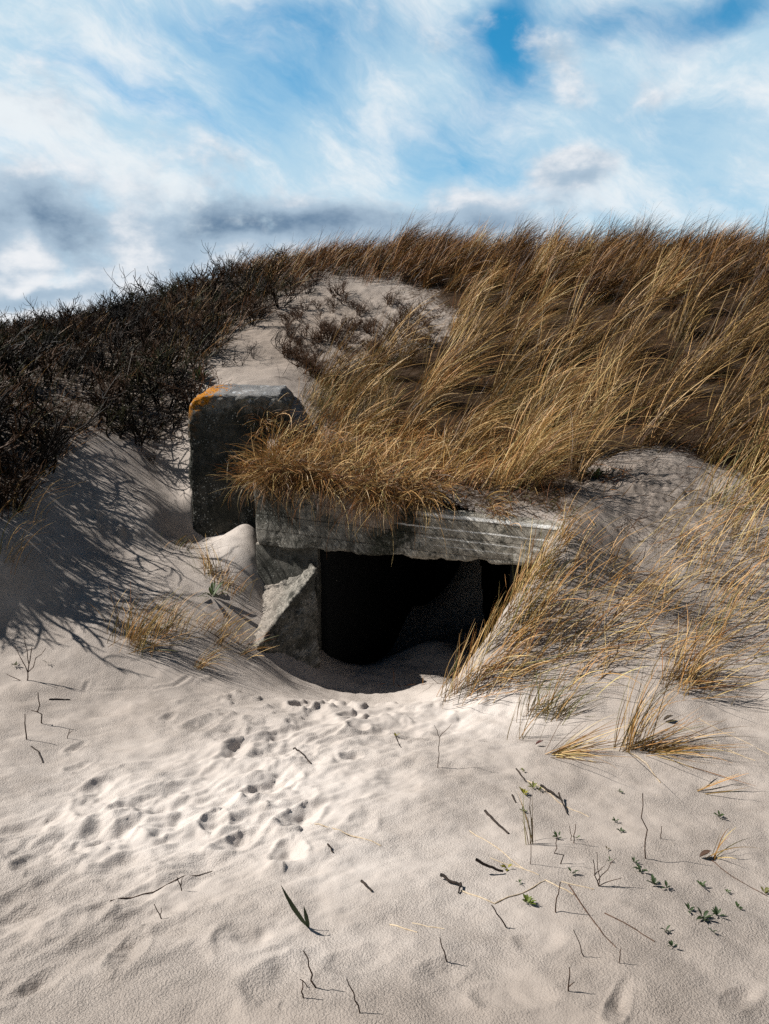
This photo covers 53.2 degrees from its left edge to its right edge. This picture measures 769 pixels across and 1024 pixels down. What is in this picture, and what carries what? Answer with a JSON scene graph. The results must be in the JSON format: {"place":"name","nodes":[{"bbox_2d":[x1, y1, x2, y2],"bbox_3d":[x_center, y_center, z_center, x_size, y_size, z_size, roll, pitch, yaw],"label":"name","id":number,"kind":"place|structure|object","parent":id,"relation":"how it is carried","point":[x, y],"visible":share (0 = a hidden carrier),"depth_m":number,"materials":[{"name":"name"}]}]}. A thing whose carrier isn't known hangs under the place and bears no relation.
{"place":"outdoors","nodes":[
{"label":"outdoors","id":0,"kind":"place"},
{"bbox_2d":[0,251,768,1023],"bbox_3d":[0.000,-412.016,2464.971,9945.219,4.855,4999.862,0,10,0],"label":"dune sand","id":1,"kind":"structure","parent":0,"point":[158,767],"depth_m":3.76,"materials":[{"name":"sand"}]},
{"bbox_2d":[1,441,46,490],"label":"shrub","id":2,"kind":"object","parent":1,"relation":"on","point":[17,472],"visible":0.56,"depth_m":5.98,"materials":[{"name":"brown plant"}]},
{"bbox_2d":[7,636,45,680],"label":"twig","id":3,"kind":"object","parent":1,"relation":"on","point":[28,670],"visible":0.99,"depth_m":4.62,"materials":[{"name":"wood"}]},
{"bbox_2d":[0,500,57,586],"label":"grass tuft","id":4,"kind":"object","parent":1,"relation":"on","point":[19,540],"visible":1,"depth_m":5.24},
{"bbox_2d":[32,692,42,723],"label":"twig","id":5,"kind":"object","parent":1,"relation":"on","point":[38,708],"visible":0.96,"depth_m":4.16,"materials":[{"name":"wood"}]},
{"bbox_2d":[0,464,85,523],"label":"grass tuft","id":6,"kind":"object","parent":1,"relation":"on","point":[37,498],"visible":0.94,"depth_m":5.75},
{"bbox_2d":[29,433,79,461],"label":"shrub","id":7,"kind":"object","parent":1,"relation":"on","point":[58,452],"visible":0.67,"depth_m":6.48,"materials":[{"name":"brown plant"}]},
{"bbox_2d":[85,581,150,629],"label":"grass tuft","id":8,"kind":"object","parent":1,"relation":"on","point":[117,611],"visible":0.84,"depth_m":5.26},
{"bbox_2d":[143,443,161,463],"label":"shrub","id":9,"kind":"object","parent":1,"relation":"on","point":[151,457],"visible":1,"depth_m":7.15,"materials":[{"name":"brown plant"}]},
{"bbox_2d":[107,589,201,656],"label":"grass tuft","id":10,"kind":"object","parent":1,"relation":"on","point":[140,634],"visible":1,"depth_m":5.07,"materials":[{"name":"plant"}]},
{"bbox_2d":[110,871,211,900],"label":"twig","id":11,"kind":"object","parent":1,"relation":"on","point":[157,889],"visible":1,"depth_m":2.67,"materials":[{"name":"brown plant"}]},
{"bbox_2d":[160,534,196,552],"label":"grass tuft","id":12,"kind":"object","parent":1,"relation":"on","point":[180,539],"visible":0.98,"depth_m":6.33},
{"bbox_2d":[144,586,213,642],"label":"grass tuft","id":13,"kind":"object","parent":1,"relation":"on","point":[171,624],"visible":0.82,"depth_m":5.32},
{"bbox_2d":[158,374,201,409],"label":"shrub","id":14,"kind":"object","parent":1,"relation":"on","point":[184,393],"visible":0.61,"depth_m":7.68,"materials":[{"name":"brown plant"}]},
{"bbox_2d":[183,364,210,380],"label":"weed","id":15,"kind":"object","parent":1,"relation":"on","point":[199,372],"visible":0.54,"depth_m":8.02,"materials":[{"name":"brown plant"}]},
{"bbox_2d":[183,534,230,582],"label":"grass tuft","id":16,"kind":"object","parent":1,"relation":"on","point":[207,562],"visible":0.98,"depth_m":6.05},
{"bbox_2d":[198,581,226,596],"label":"weed","id":17,"kind":"object","parent":1,"relation":"on","point":[212,590],"visible":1,"depth_m":5.86,"materials":[{"name":"green plant"}]},
{"bbox_2d":[194,638,242,670],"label":"grass tuft","id":18,"kind":"object","parent":1,"relation":"on","point":[204,663],"visible":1,"depth_m":5.08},
{"bbox_2d":[186,601,253,656],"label":"grass tuft","id":19,"kind":"object","parent":1,"relation":"on","point":[221,630],"visible":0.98,"depth_m":5.51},
{"bbox_2d":[215,345,245,366],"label":"shrub","id":20,"kind":"object","parent":1,"relation":"on","point":[229,357],"visible":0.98,"depth_m":8.43,"materials":[{"name":"brown plant"}]},
{"bbox_2d":[206,558,256,600],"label":"grass tuft","id":21,"kind":"object","parent":1,"relation":"on","point":[229,583],"visible":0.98,"depth_m":5.99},
{"bbox_2d":[206,340,256,365],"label":"shrub","id":22,"kind":"object","parent":1,"relation":"on","point":[235,354],"visible":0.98,"depth_m":8.41,"materials":[{"name":"brown plant"}]},
{"bbox_2d":[0,227,464,518],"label":"thicket","id":23,"kind":"object","parent":1,"relation":"on","point":[178,290],"visible":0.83,"depth_m":8.76,"materials":[{"name":"brown plant"}]},
{"bbox_2d":[247,338,263,357],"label":"shrub","id":24,"kind":"object","parent":1,"relation":"on","point":[253,353],"visible":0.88,"depth_m":8.67,"materials":[{"name":"brown plant"}]},
{"bbox_2d":[234,629,278,658],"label":"grass tuft","id":25,"kind":"object","parent":1,"relation":"on","point":[254,646],"visible":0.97,"depth_m":5.48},
{"bbox_2d":[266,324,302,347],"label":"shrub","id":26,"kind":"object","parent":1,"relation":"on","point":[278,333],"visible":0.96,"depth_m":9.05,"materials":[{"name":"brown plant"}]},
{"bbox_2d":[281,886,309,927],"bbox_3d":[-0.280,1.243,2.408,0.087,0.164,0.024,-2,10,-10],"label":"grass sprout","id":27,"kind":"object","parent":1,"relation":"on","point":[305,922],"depth_m":2.41,"materials":[{"name":"green plant"}]},
{"bbox_2d":[293,747,311,763],"bbox_3d":[-0.422,1.248,3.930,0.012,0.048,0.267,-5,11,-26],"label":"stick","id":28,"kind":"object","parent":1,"relation":"on","point":[296,749],"visible":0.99,"depth_m":3.91,"materials":[{"name":"wood"}]},
{"bbox_2d":[300,950,316,987],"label":"twig","id":29,"kind":"object","parent":1,"relation":"on","point":[310,971],"visible":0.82,"depth_m":2.12,"materials":[{"name":"wood"}]},
{"bbox_2d":[307,343,326,359],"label":"shrub","id":30,"kind":"object","parent":1,"relation":"on","point":[322,351],"visible":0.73,"depth_m":8.62,"materials":[{"name":"brown plant"}]},
{"bbox_2d":[315,823,381,845],"bbox_3d":[-0.158,1.297,3.094,0.354,0.036,0.009,6,11,33],"label":"straw","id":31,"kind":"object","parent":1,"relation":"on","point":[345,833],"visible":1,"depth_m":3.09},
{"bbox_2d":[346,979,360,1013],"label":"twig","id":32,"kind":"object","parent":1,"relation":"on","point":[354,996],"visible":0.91,"depth_m":2.02,"materials":[{"name":"wood"}]},
{"bbox_2d":[297,337,416,438],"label":"thin grass","id":33,"kind":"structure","parent":1,"relation":"on","point":[328,400],"depth_m":7.35,"materials":[{"name":"plant"}]},
{"bbox_2d":[360,880,372,891],"bbox_3d":[-0.063,1.305,2.680,0.012,0.017,0.080,-5,11,-28],"label":"stick","id":34,"kind":"object","parent":1,"relation":"on","point":[366,885],"visible":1,"depth_m":2.68,"materials":[{"name":"wood"}]},
{"bbox_2d":[364,297,384,310],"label":"shrub","id":35,"kind":"object","parent":1,"relation":"on","point":[371,305],"visible":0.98,"depth_m":10.03,"materials":[{"name":"brown plant"}]},
{"bbox_2d":[188,384,560,668],"bbox_3d":[0.054,0.368,7.215,3.615,3.102,3.850,4,10,20],"label":"bunker","id":36,"kind":"object","parent":1,"relation":"on","point":[353,600],"visible":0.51,"depth_m":6.25,"materials":[{"name":"concrete"}]},
{"bbox_2d":[272,410,296,449],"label":"grass tuft","id":37,"kind":"object","parent":36,"relation":"on","point":[284,431],"visible":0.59,"depth_m":6.62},
{"bbox_2d":[210,392,581,559],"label":"matted grass","id":38,"kind":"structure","parent":36,"relation":"on","point":[273,472],"depth_m":5.98,"materials":[{"name":"plant"}]},
{"bbox_2d":[390,924,416,932],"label":"straw","id":39,"kind":"object","parent":1,"relation":"on","point":[402,927],"visible":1,"depth_m":2.45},
{"bbox_2d":[434,725,449,767],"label":"twig","id":40,"kind":"object","parent":1,"relation":"on","point":[439,742],"visible":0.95,"depth_m":3.75,"materials":[{"name":"wood"}]},
{"bbox_2d":[440,873,461,892],"bbox_3d":[0.241,1.300,2.702,0.042,0.021,0.107,-7,12,-34],"label":"stick","id":41,"kind":"object","parent":1,"relation":"on","point":[447,879],"visible":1,"depth_m":2.70,"materials":[{"name":"wood"}]},
{"bbox_2d":[440,619,499,708],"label":"grass tuft","id":42,"kind":"object","parent":1,"relation":"on","point":[455,675],"visible":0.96,"depth_m":4.79,"materials":[{"name":"plant"}]},
{"bbox_2d":[475,858,502,871],"bbox_3d":[0.380,1.276,2.773,0.105,0.055,0.014,0,10,0],"label":"stick","id":43,"kind":"object","parent":1,"relation":"on","point":[486,865],"visible":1,"depth_m":2.77,"materials":[{"name":"wood"}]},
{"bbox_2d":[469,830,523,868],"bbox_3d":[0.437,1.310,2.986,0.012,0.049,0.365,-5,11,-27],"label":"straw","id":44,"kind":"object","parent":1,"relation":"on","point":[496,847],"visible":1,"depth_m":3.00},
{"bbox_2d":[484,810,508,833],"bbox_3d":[0.466,1.295,3.206,0.013,0.036,0.229,-3,10,-17],"label":"stick","id":45,"kind":"object","parent":1,"relation":"on","point":[496,822],"visible":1,"depth_m":3.20,"materials":[{"name":"wood"}]},
{"bbox_2d":[491,905,506,927],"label":"twig","id":46,"kind":"object","parent":1,"relation":"on","point":[499,917],"visible":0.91,"depth_m":2.45,"materials":[{"name":"wood"}]},
{"bbox_2d":[461,880,545,903],"bbox_3d":[0.430,1.315,2.651,0.319,0.022,0.108,-2,10,-11],"label":"straw","id":47,"kind":"object","parent":1,"relation":"on","point":[503,898],"visible":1,"depth_m":2.63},
{"bbox_2d":[436,614,573,706],"bbox_3d":[0.741,0.946,4.749,0.661,0.541,0.672,-5,11,-28],"label":"grass tuft","id":48,"kind":"object","parent":1,"relation":"on","point":[488,671],"visible":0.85,"depth_m":4.77,"materials":[{"name":"plant"}]},
{"bbox_2d":[475,571,541,652],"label":"grass tuft","id":49,"kind":"object","parent":1,"relation":"on","point":[489,621],"visible":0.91,"depth_m":5.00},
{"bbox_2d":[490,857,538,874],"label":"straw","id":50,"kind":"object","parent":1,"relation":"on","point":[513,865],"visible":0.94,"depth_m":2.86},
{"bbox_2d":[503,376,539,423],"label":"grass tuft","id":51,"kind":"object","parent":1,"relation":"on","point":[514,398],"visible":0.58,"depth_m":7.27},
{"bbox_2d":[519,787,528,794],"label":"leaf sprig","id":52,"kind":"object","parent":1,"relation":"on","point":[524,791],"visible":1,"depth_m":3.47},
{"bbox_2d":[515,791,535,844],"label":"grass tuft","id":53,"kind":"object","parent":1,"relation":"on","point":[530,834],"visible":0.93,"depth_m":3.01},
{"bbox_2d":[522,894,535,904],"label":"leaf sprig","id":54,"kind":"object","parent":1,"relation":"on","point":[527,899],"visible":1,"depth_m":2.59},
{"bbox_2d":[507,692,552,739],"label":"grass tuft","id":55,"kind":"object","parent":1,"relation":"on","point":[529,723],"visible":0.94,"depth_m":4.23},
{"bbox_2d":[529,797,532,863],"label":"twig","id":56,"kind":"object","parent":1,"relation":"on","point":[532,826],"visible":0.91,"depth_m":2.84,"materials":[{"name":"wood"}]},
{"bbox_2d":[501,522,565,610],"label":"grass tuft","id":57,"kind":"object","parent":1,"relation":"on","point":[521,578],"visible":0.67,"depth_m":5.14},
{"bbox_2d":[458,580,614,696],"bbox_3d":[0.909,0.786,4.857,0.868,0.744,0.810,9,13,43],"label":"grass tuft","id":58,"kind":"object","parent":1,"relation":"on","point":[510,652],"visible":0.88,"depth_m":4.81,"materials":[{"name":"plant"}]},
{"bbox_2d":[486,519,593,653],"bbox_3d":[1.060,0.501,4.978,0.664,0.878,0.632,5,11,26],"label":"grass tuft","id":59,"kind":"object","parent":1,"relation":"on","point":[531,598],"visible":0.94,"depth_m":4.95,"materials":[{"name":"plant"}]},
{"bbox_2d":[540,784,567,814],"bbox_3d":[0.774,1.281,3.418,0.056,0.030,0.248,-3,10,-17],"label":"stick","id":60,"kind":"object","parent":1,"relation":"on","point":[550,791],"visible":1,"depth_m":3.46,"materials":[{"name":"wood"}]},
{"bbox_2d":[523,511,587,584],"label":"grass tuft","id":61,"kind":"object","parent":1,"relation":"on","point":[542,562],"visible":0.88,"depth_m":5.12,"materials":[{"name":"plant"}]},
{"bbox_2d":[512,658,603,722],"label":"grass tuft","id":62,"kind":"object","parent":1,"relation":"on","point":[537,706],"visible":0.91,"depth_m":4.47,"materials":[{"name":"plant"}]},
{"bbox_2d":[527,780,588,816],"bbox_3d":[0.766,1.295,3.470,0.032,0.037,0.418,-5,11,-28],"label":"straw","id":63,"kind":"object","parent":1,"relation":"on","point":[556,800],"visible":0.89,"depth_m":3.43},
{"bbox_2d":[555,882,560,912],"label":"twig","id":64,"kind":"object","parent":1,"relation":"on","point":[556,897],"visible":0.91,"depth_m":2.53,"materials":[{"name":"wood"}]},
{"bbox_2d":[554,836,563,863],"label":"twig","id":65,"kind":"object","parent":1,"relation":"on","point":[557,853],"visible":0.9,"depth_m":2.88,"materials":[{"name":"wood"}]},
{"bbox_2d":[545,879,573,894],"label":"straw","id":66,"kind":"object","parent":1,"relation":"on","point":[558,886],"visible":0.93,"depth_m":2.69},
{"bbox_2d":[562,478,575,491],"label":"shrub","id":67,"kind":"object","parent":1,"relation":"on","point":[570,485],"visible":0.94,"depth_m":5.79,"materials":[{"name":"brown plant"}]},
{"bbox_2d":[372,433,768,692],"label":"fallen straw","id":68,"kind":"object","parent":1,"relation":"on","point":[537,488],"visible":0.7,"depth_m":5.54,"materials":[{"name":"beige plant"}]},
{"bbox_2d":[535,662,607,724],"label":"grass tuft","id":69,"kind":"object","parent":1,"relation":"on","point":[564,709],"visible":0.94,"depth_m":4.41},
{"bbox_2d":[568,967,574,991],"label":"twig","id":70,"kind":"object","parent":1,"relation":"on","point":[569,980],"visible":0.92,"depth_m":2.13,"materials":[{"name":"wood"}]},
{"bbox_2d":[561,881,593,889],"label":"straw","id":71,"kind":"object","parent":1,"relation":"on","point":[576,885],"visible":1,"depth_m":2.71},
{"bbox_2d":[550,488,614,551],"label":"grass tuft","id":72,"kind":"object","parent":1,"relation":"on","point":[568,525],"visible":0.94,"depth_m":5.19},
{"bbox_2d":[545,708,636,767],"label":"grass tuft","id":73,"kind":"object","parent":1,"relation":"on","point":[563,751],"visible":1,"depth_m":3.94,"materials":[{"name":"plant"}]},
{"bbox_2d":[568,884,616,947],"bbox_3d":[0.674,1.325,2.530,0.014,0.050,0.370,-1,10,-9],"label":"straw","id":74,"kind":"object","parent":1,"relation":"on","point":[591,917],"visible":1,"depth_m":2.50,"materials":[{"name":"brown plant"}]},
{"bbox_2d":[579,468,614,477],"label":"weed","id":75,"kind":"object","parent":1,"relation":"on","point":[598,473],"visible":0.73,"depth_m":6.21,"materials":[{"name":"brown plant"}]},
{"bbox_2d":[521,546,678,672],"bbox_3d":[1.313,0.610,4.924,0.819,0.789,0.885,8,13,41],"label":"grass tuft","id":76,"kind":"object","parent":1,"relation":"on","point":[573,635],"visible":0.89,"depth_m":4.90,"materials":[{"name":"plant"}]},
{"bbox_2d":[533,601,666,697],"bbox_3d":[1.384,0.817,4.764,0.760,0.525,0.780,7,12,36],"label":"grass tuft","id":77,"kind":"object","parent":1,"relation":"on","point":[602,663],"visible":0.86,"depth_m":4.72,"materials":[{"name":"plant"}]},
{"bbox_2d":[593,858,620,885],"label":"twig","id":78,"kind":"object","parent":1,"relation":"on","point":[602,874],"visible":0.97,"depth_m":2.71,"materials":[{"name":"wood"}]},
{"bbox_2d":[566,512,651,595],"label":"grass tuft","id":79,"kind":"object","parent":1,"relation":"on","point":[594,560],"visible":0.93,"depth_m":5.11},
{"bbox_2d":[613,513,642,533],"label":"shrub","id":80,"kind":"object","parent":1,"relation":"on","point":[625,523],"visible":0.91,"depth_m":5.55,"materials":[{"name":"brown plant"}]},
{"bbox_2d":[604,912,654,941],"bbox_3d":[0.790,1.333,2.470,0.015,0.018,0.190,-7,12,-37],"label":"straw","id":81,"kind":"object","parent":1,"relation":"on","point":[628,925],"visible":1,"depth_m":2.48,"materials":[{"name":"brown plant"}]},
{"bbox_2d":[576,562,704,654],"bbox_3d":[1.611,0.589,4.889,0.816,0.676,0.700,-7,12,-36],"label":"grass tuft","id":82,"kind":"object","parent":1,"relation":"on","point":[626,603],"visible":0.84,"depth_m":4.91,"materials":[{"name":"plant"}]},
{"bbox_2d":[633,863,648,871],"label":"leaf sprig","id":83,"kind":"object","parent":1,"relation":"on","point":[638,867],"visible":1,"depth_m":2.85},
{"bbox_2d":[641,793,647,858],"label":"twig","id":84,"kind":"object","parent":1,"relation":"on","point":[646,828],"visible":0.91,"depth_m":2.92,"materials":[{"name":"wood"}]},
{"bbox_2d":[633,753,659,781],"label":"straw","id":85,"kind":"object","parent":1,"relation":"on","point":[649,767],"visible":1,"depth_m":3.78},
{"bbox_2d":[590,504,703,609],"bbox_3d":[1.793,0.271,5.203,0.696,0.705,0.698,4,10,22],"label":"grass tuft","id":86,"kind":"object","parent":1,"relation":"on","point":[622,569],"visible":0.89,"depth_m":5.07,"materials":[{"name":"plant"}]},
{"bbox_2d":[647,873,658,884],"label":"leaf sprig","id":87,"kind":"object","parent":1,"relation":"on","point":[653,880],"visible":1,"depth_m":2.74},
{"bbox_2d":[600,584,736,670],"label":"grass tuft","id":88,"kind":"object","parent":1,"relation":"on","point":[667,634],"visible":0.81,"depth_m":4.77,"materials":[{"name":"plant"}]},
{"bbox_2d":[636,526,734,628],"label":"grass tuft","id":89,"kind":"object","parent":1,"relation":"on","point":[666,578],"visible":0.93,"depth_m":5.04,"materials":[{"name":"plant"}]},
{"bbox_2d":[613,647,757,762],"bbox_3d":[1.530,0.992,3.870,0.682,0.561,0.883,0,10,0],"label":"grass tuft","id":90,"kind":"object","parent":1,"relation":"on","point":[631,727],"visible":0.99,"depth_m":3.97,"materials":[{"name":"plant"}]},
{"bbox_2d":[685,902,693,913],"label":"leaf sprig","id":91,"kind":"object","parent":1,"relation":"on","point":[688,906],"visible":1,"depth_m":2.57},
{"bbox_2d":[640,717,750,784],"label":"grass tuft","id":92,"kind":"object","parent":1,"relation":"on","point":[668,749],"visible":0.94,"depth_m":3.91,"materials":[{"name":"plant"}]},
{"bbox_2d":[696,907,712,920],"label":"leaf sprig","id":93,"kind":"object","parent":1,"relation":"on","point":[704,914],"visible":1,"depth_m":2.52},
{"bbox_2d":[700,850,710,856],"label":"dead leaf","id":94,"kind":"object","parent":1,"relation":"on","point":[703,852],"visible":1,"depth_m":2.97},
{"bbox_2d":[651,595,768,704],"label":"grass tuft","id":95,"kind":"object","parent":1,"relation":"on","point":[696,667],"visible":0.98,"depth_m":4.53,"materials":[{"name":"plant"}]},
{"bbox_2d":[652,472,767,570],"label":"grass tuft","id":96,"kind":"object","parent":1,"relation":"on","point":[687,534],"visible":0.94,"depth_m":5.49,"materials":[{"name":"plant"}]},
{"bbox_2d":[711,906,725,915],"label":"leaf sprig","id":97,"kind":"object","parent":1,"relation":"on","point":[716,911],"visible":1,"depth_m":2.55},
{"bbox_2d":[681,726,755,760],"bbox_3d":[1.748,1.213,4.030,0.023,0.016,0.453,-5,11,-29],"label":"straw","id":98,"kind":"object","parent":1,"relation":"on","point":[719,743],"visible":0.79,"depth_m":4.05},
{"bbox_2d":[697,773,747,793],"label":"grass tuft","id":99,"kind":"object","parent":1,"relation":"on","point":[721,787],"visible":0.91,"depth_m":3.55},
{"bbox_2d":[682,496,768,602],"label":"grass tuft","id":100,"kind":"object","parent":1,"relation":"on","point":[738,580],"visible":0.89,"depth_m":5.29,"materials":[{"name":"plant"}]},
{"bbox_2d":[689,426,768,517],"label":"grass tuft","id":101,"kind":"object","parent":1,"relation":"on","point":[726,485],"visible":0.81,"depth_m":6.14,"materials":[{"name":"plant"}]},
{"bbox_2d":[692,568,768,665],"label":"grass tuft","id":102,"kind":"object","parent":1,"relation":"on","point":[729,614],"visible":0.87,"depth_m":4.86,"materials":[{"name":"plant"}]},
{"bbox_2d":[693,443,768,553],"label":"grass tuft","id":103,"kind":"object","parent":1,"relation":"on","point":[741,512],"visible":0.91,"depth_m":5.84,"materials":[{"name":"plant"}]},
{"bbox_2d":[705,823,759,859],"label":"grass tuft","id":104,"kind":"object","parent":1,"relation":"on","point":[715,853],"visible":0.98,"depth_m":2.97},
{"bbox_2d":[699,718,767,753],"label":"straw","id":105,"kind":"object","parent":1,"relation":"on","point":[728,734],"visible":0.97,"depth_m":4.17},
{"bbox_2d":[709,858,766,895],"bbox_3d":[1.298,1.352,2.842,0.021,0.030,0.276,-4,10,-21],"label":"straw","id":106,"kind":"object","parent":1,"relation":"on","point":[734,877],"visible":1,"depth_m":2.83,"materials":[{"name":"brown plant"}]},
{"bbox_2d":[714,613,768,675],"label":"grass tuft","id":107,"kind":"object","parent":1,"relation":"on","point":[749,642],"visible":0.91,"depth_m":4.79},
{"bbox_2d":[715,544,768,632],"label":"grass tuft","id":108,"kind":"object","parent":1,"relation":"on","point":[753,591],"visible":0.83,"depth_m":5.14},
{"bbox_2d":[727,422,768,510],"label":"grass tuft","id":109,"kind":"object","parent":1,"relation":"on","point":[755,478],"visible":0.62,"depth_m":6.29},
{"bbox_2d":[729,475,768,571],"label":"grass tuft","id":110,"kind":"object","parent":1,"relation":"on","point":[755,520],"visible":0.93,"depth_m":5.65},
{"bbox_2d":[0,0,768,325],"label":"sky","id":111,"kind":"structure","parent":0,"point":[134,134],"materials":[{"name":"blue"}]},
{"bbox_2d":[233,202,768,515],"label":"marram grass","id":112,"kind":"structure","parent":0,"point":[562,255],"depth_m":8.35,"materials":[{"name":"plant"}]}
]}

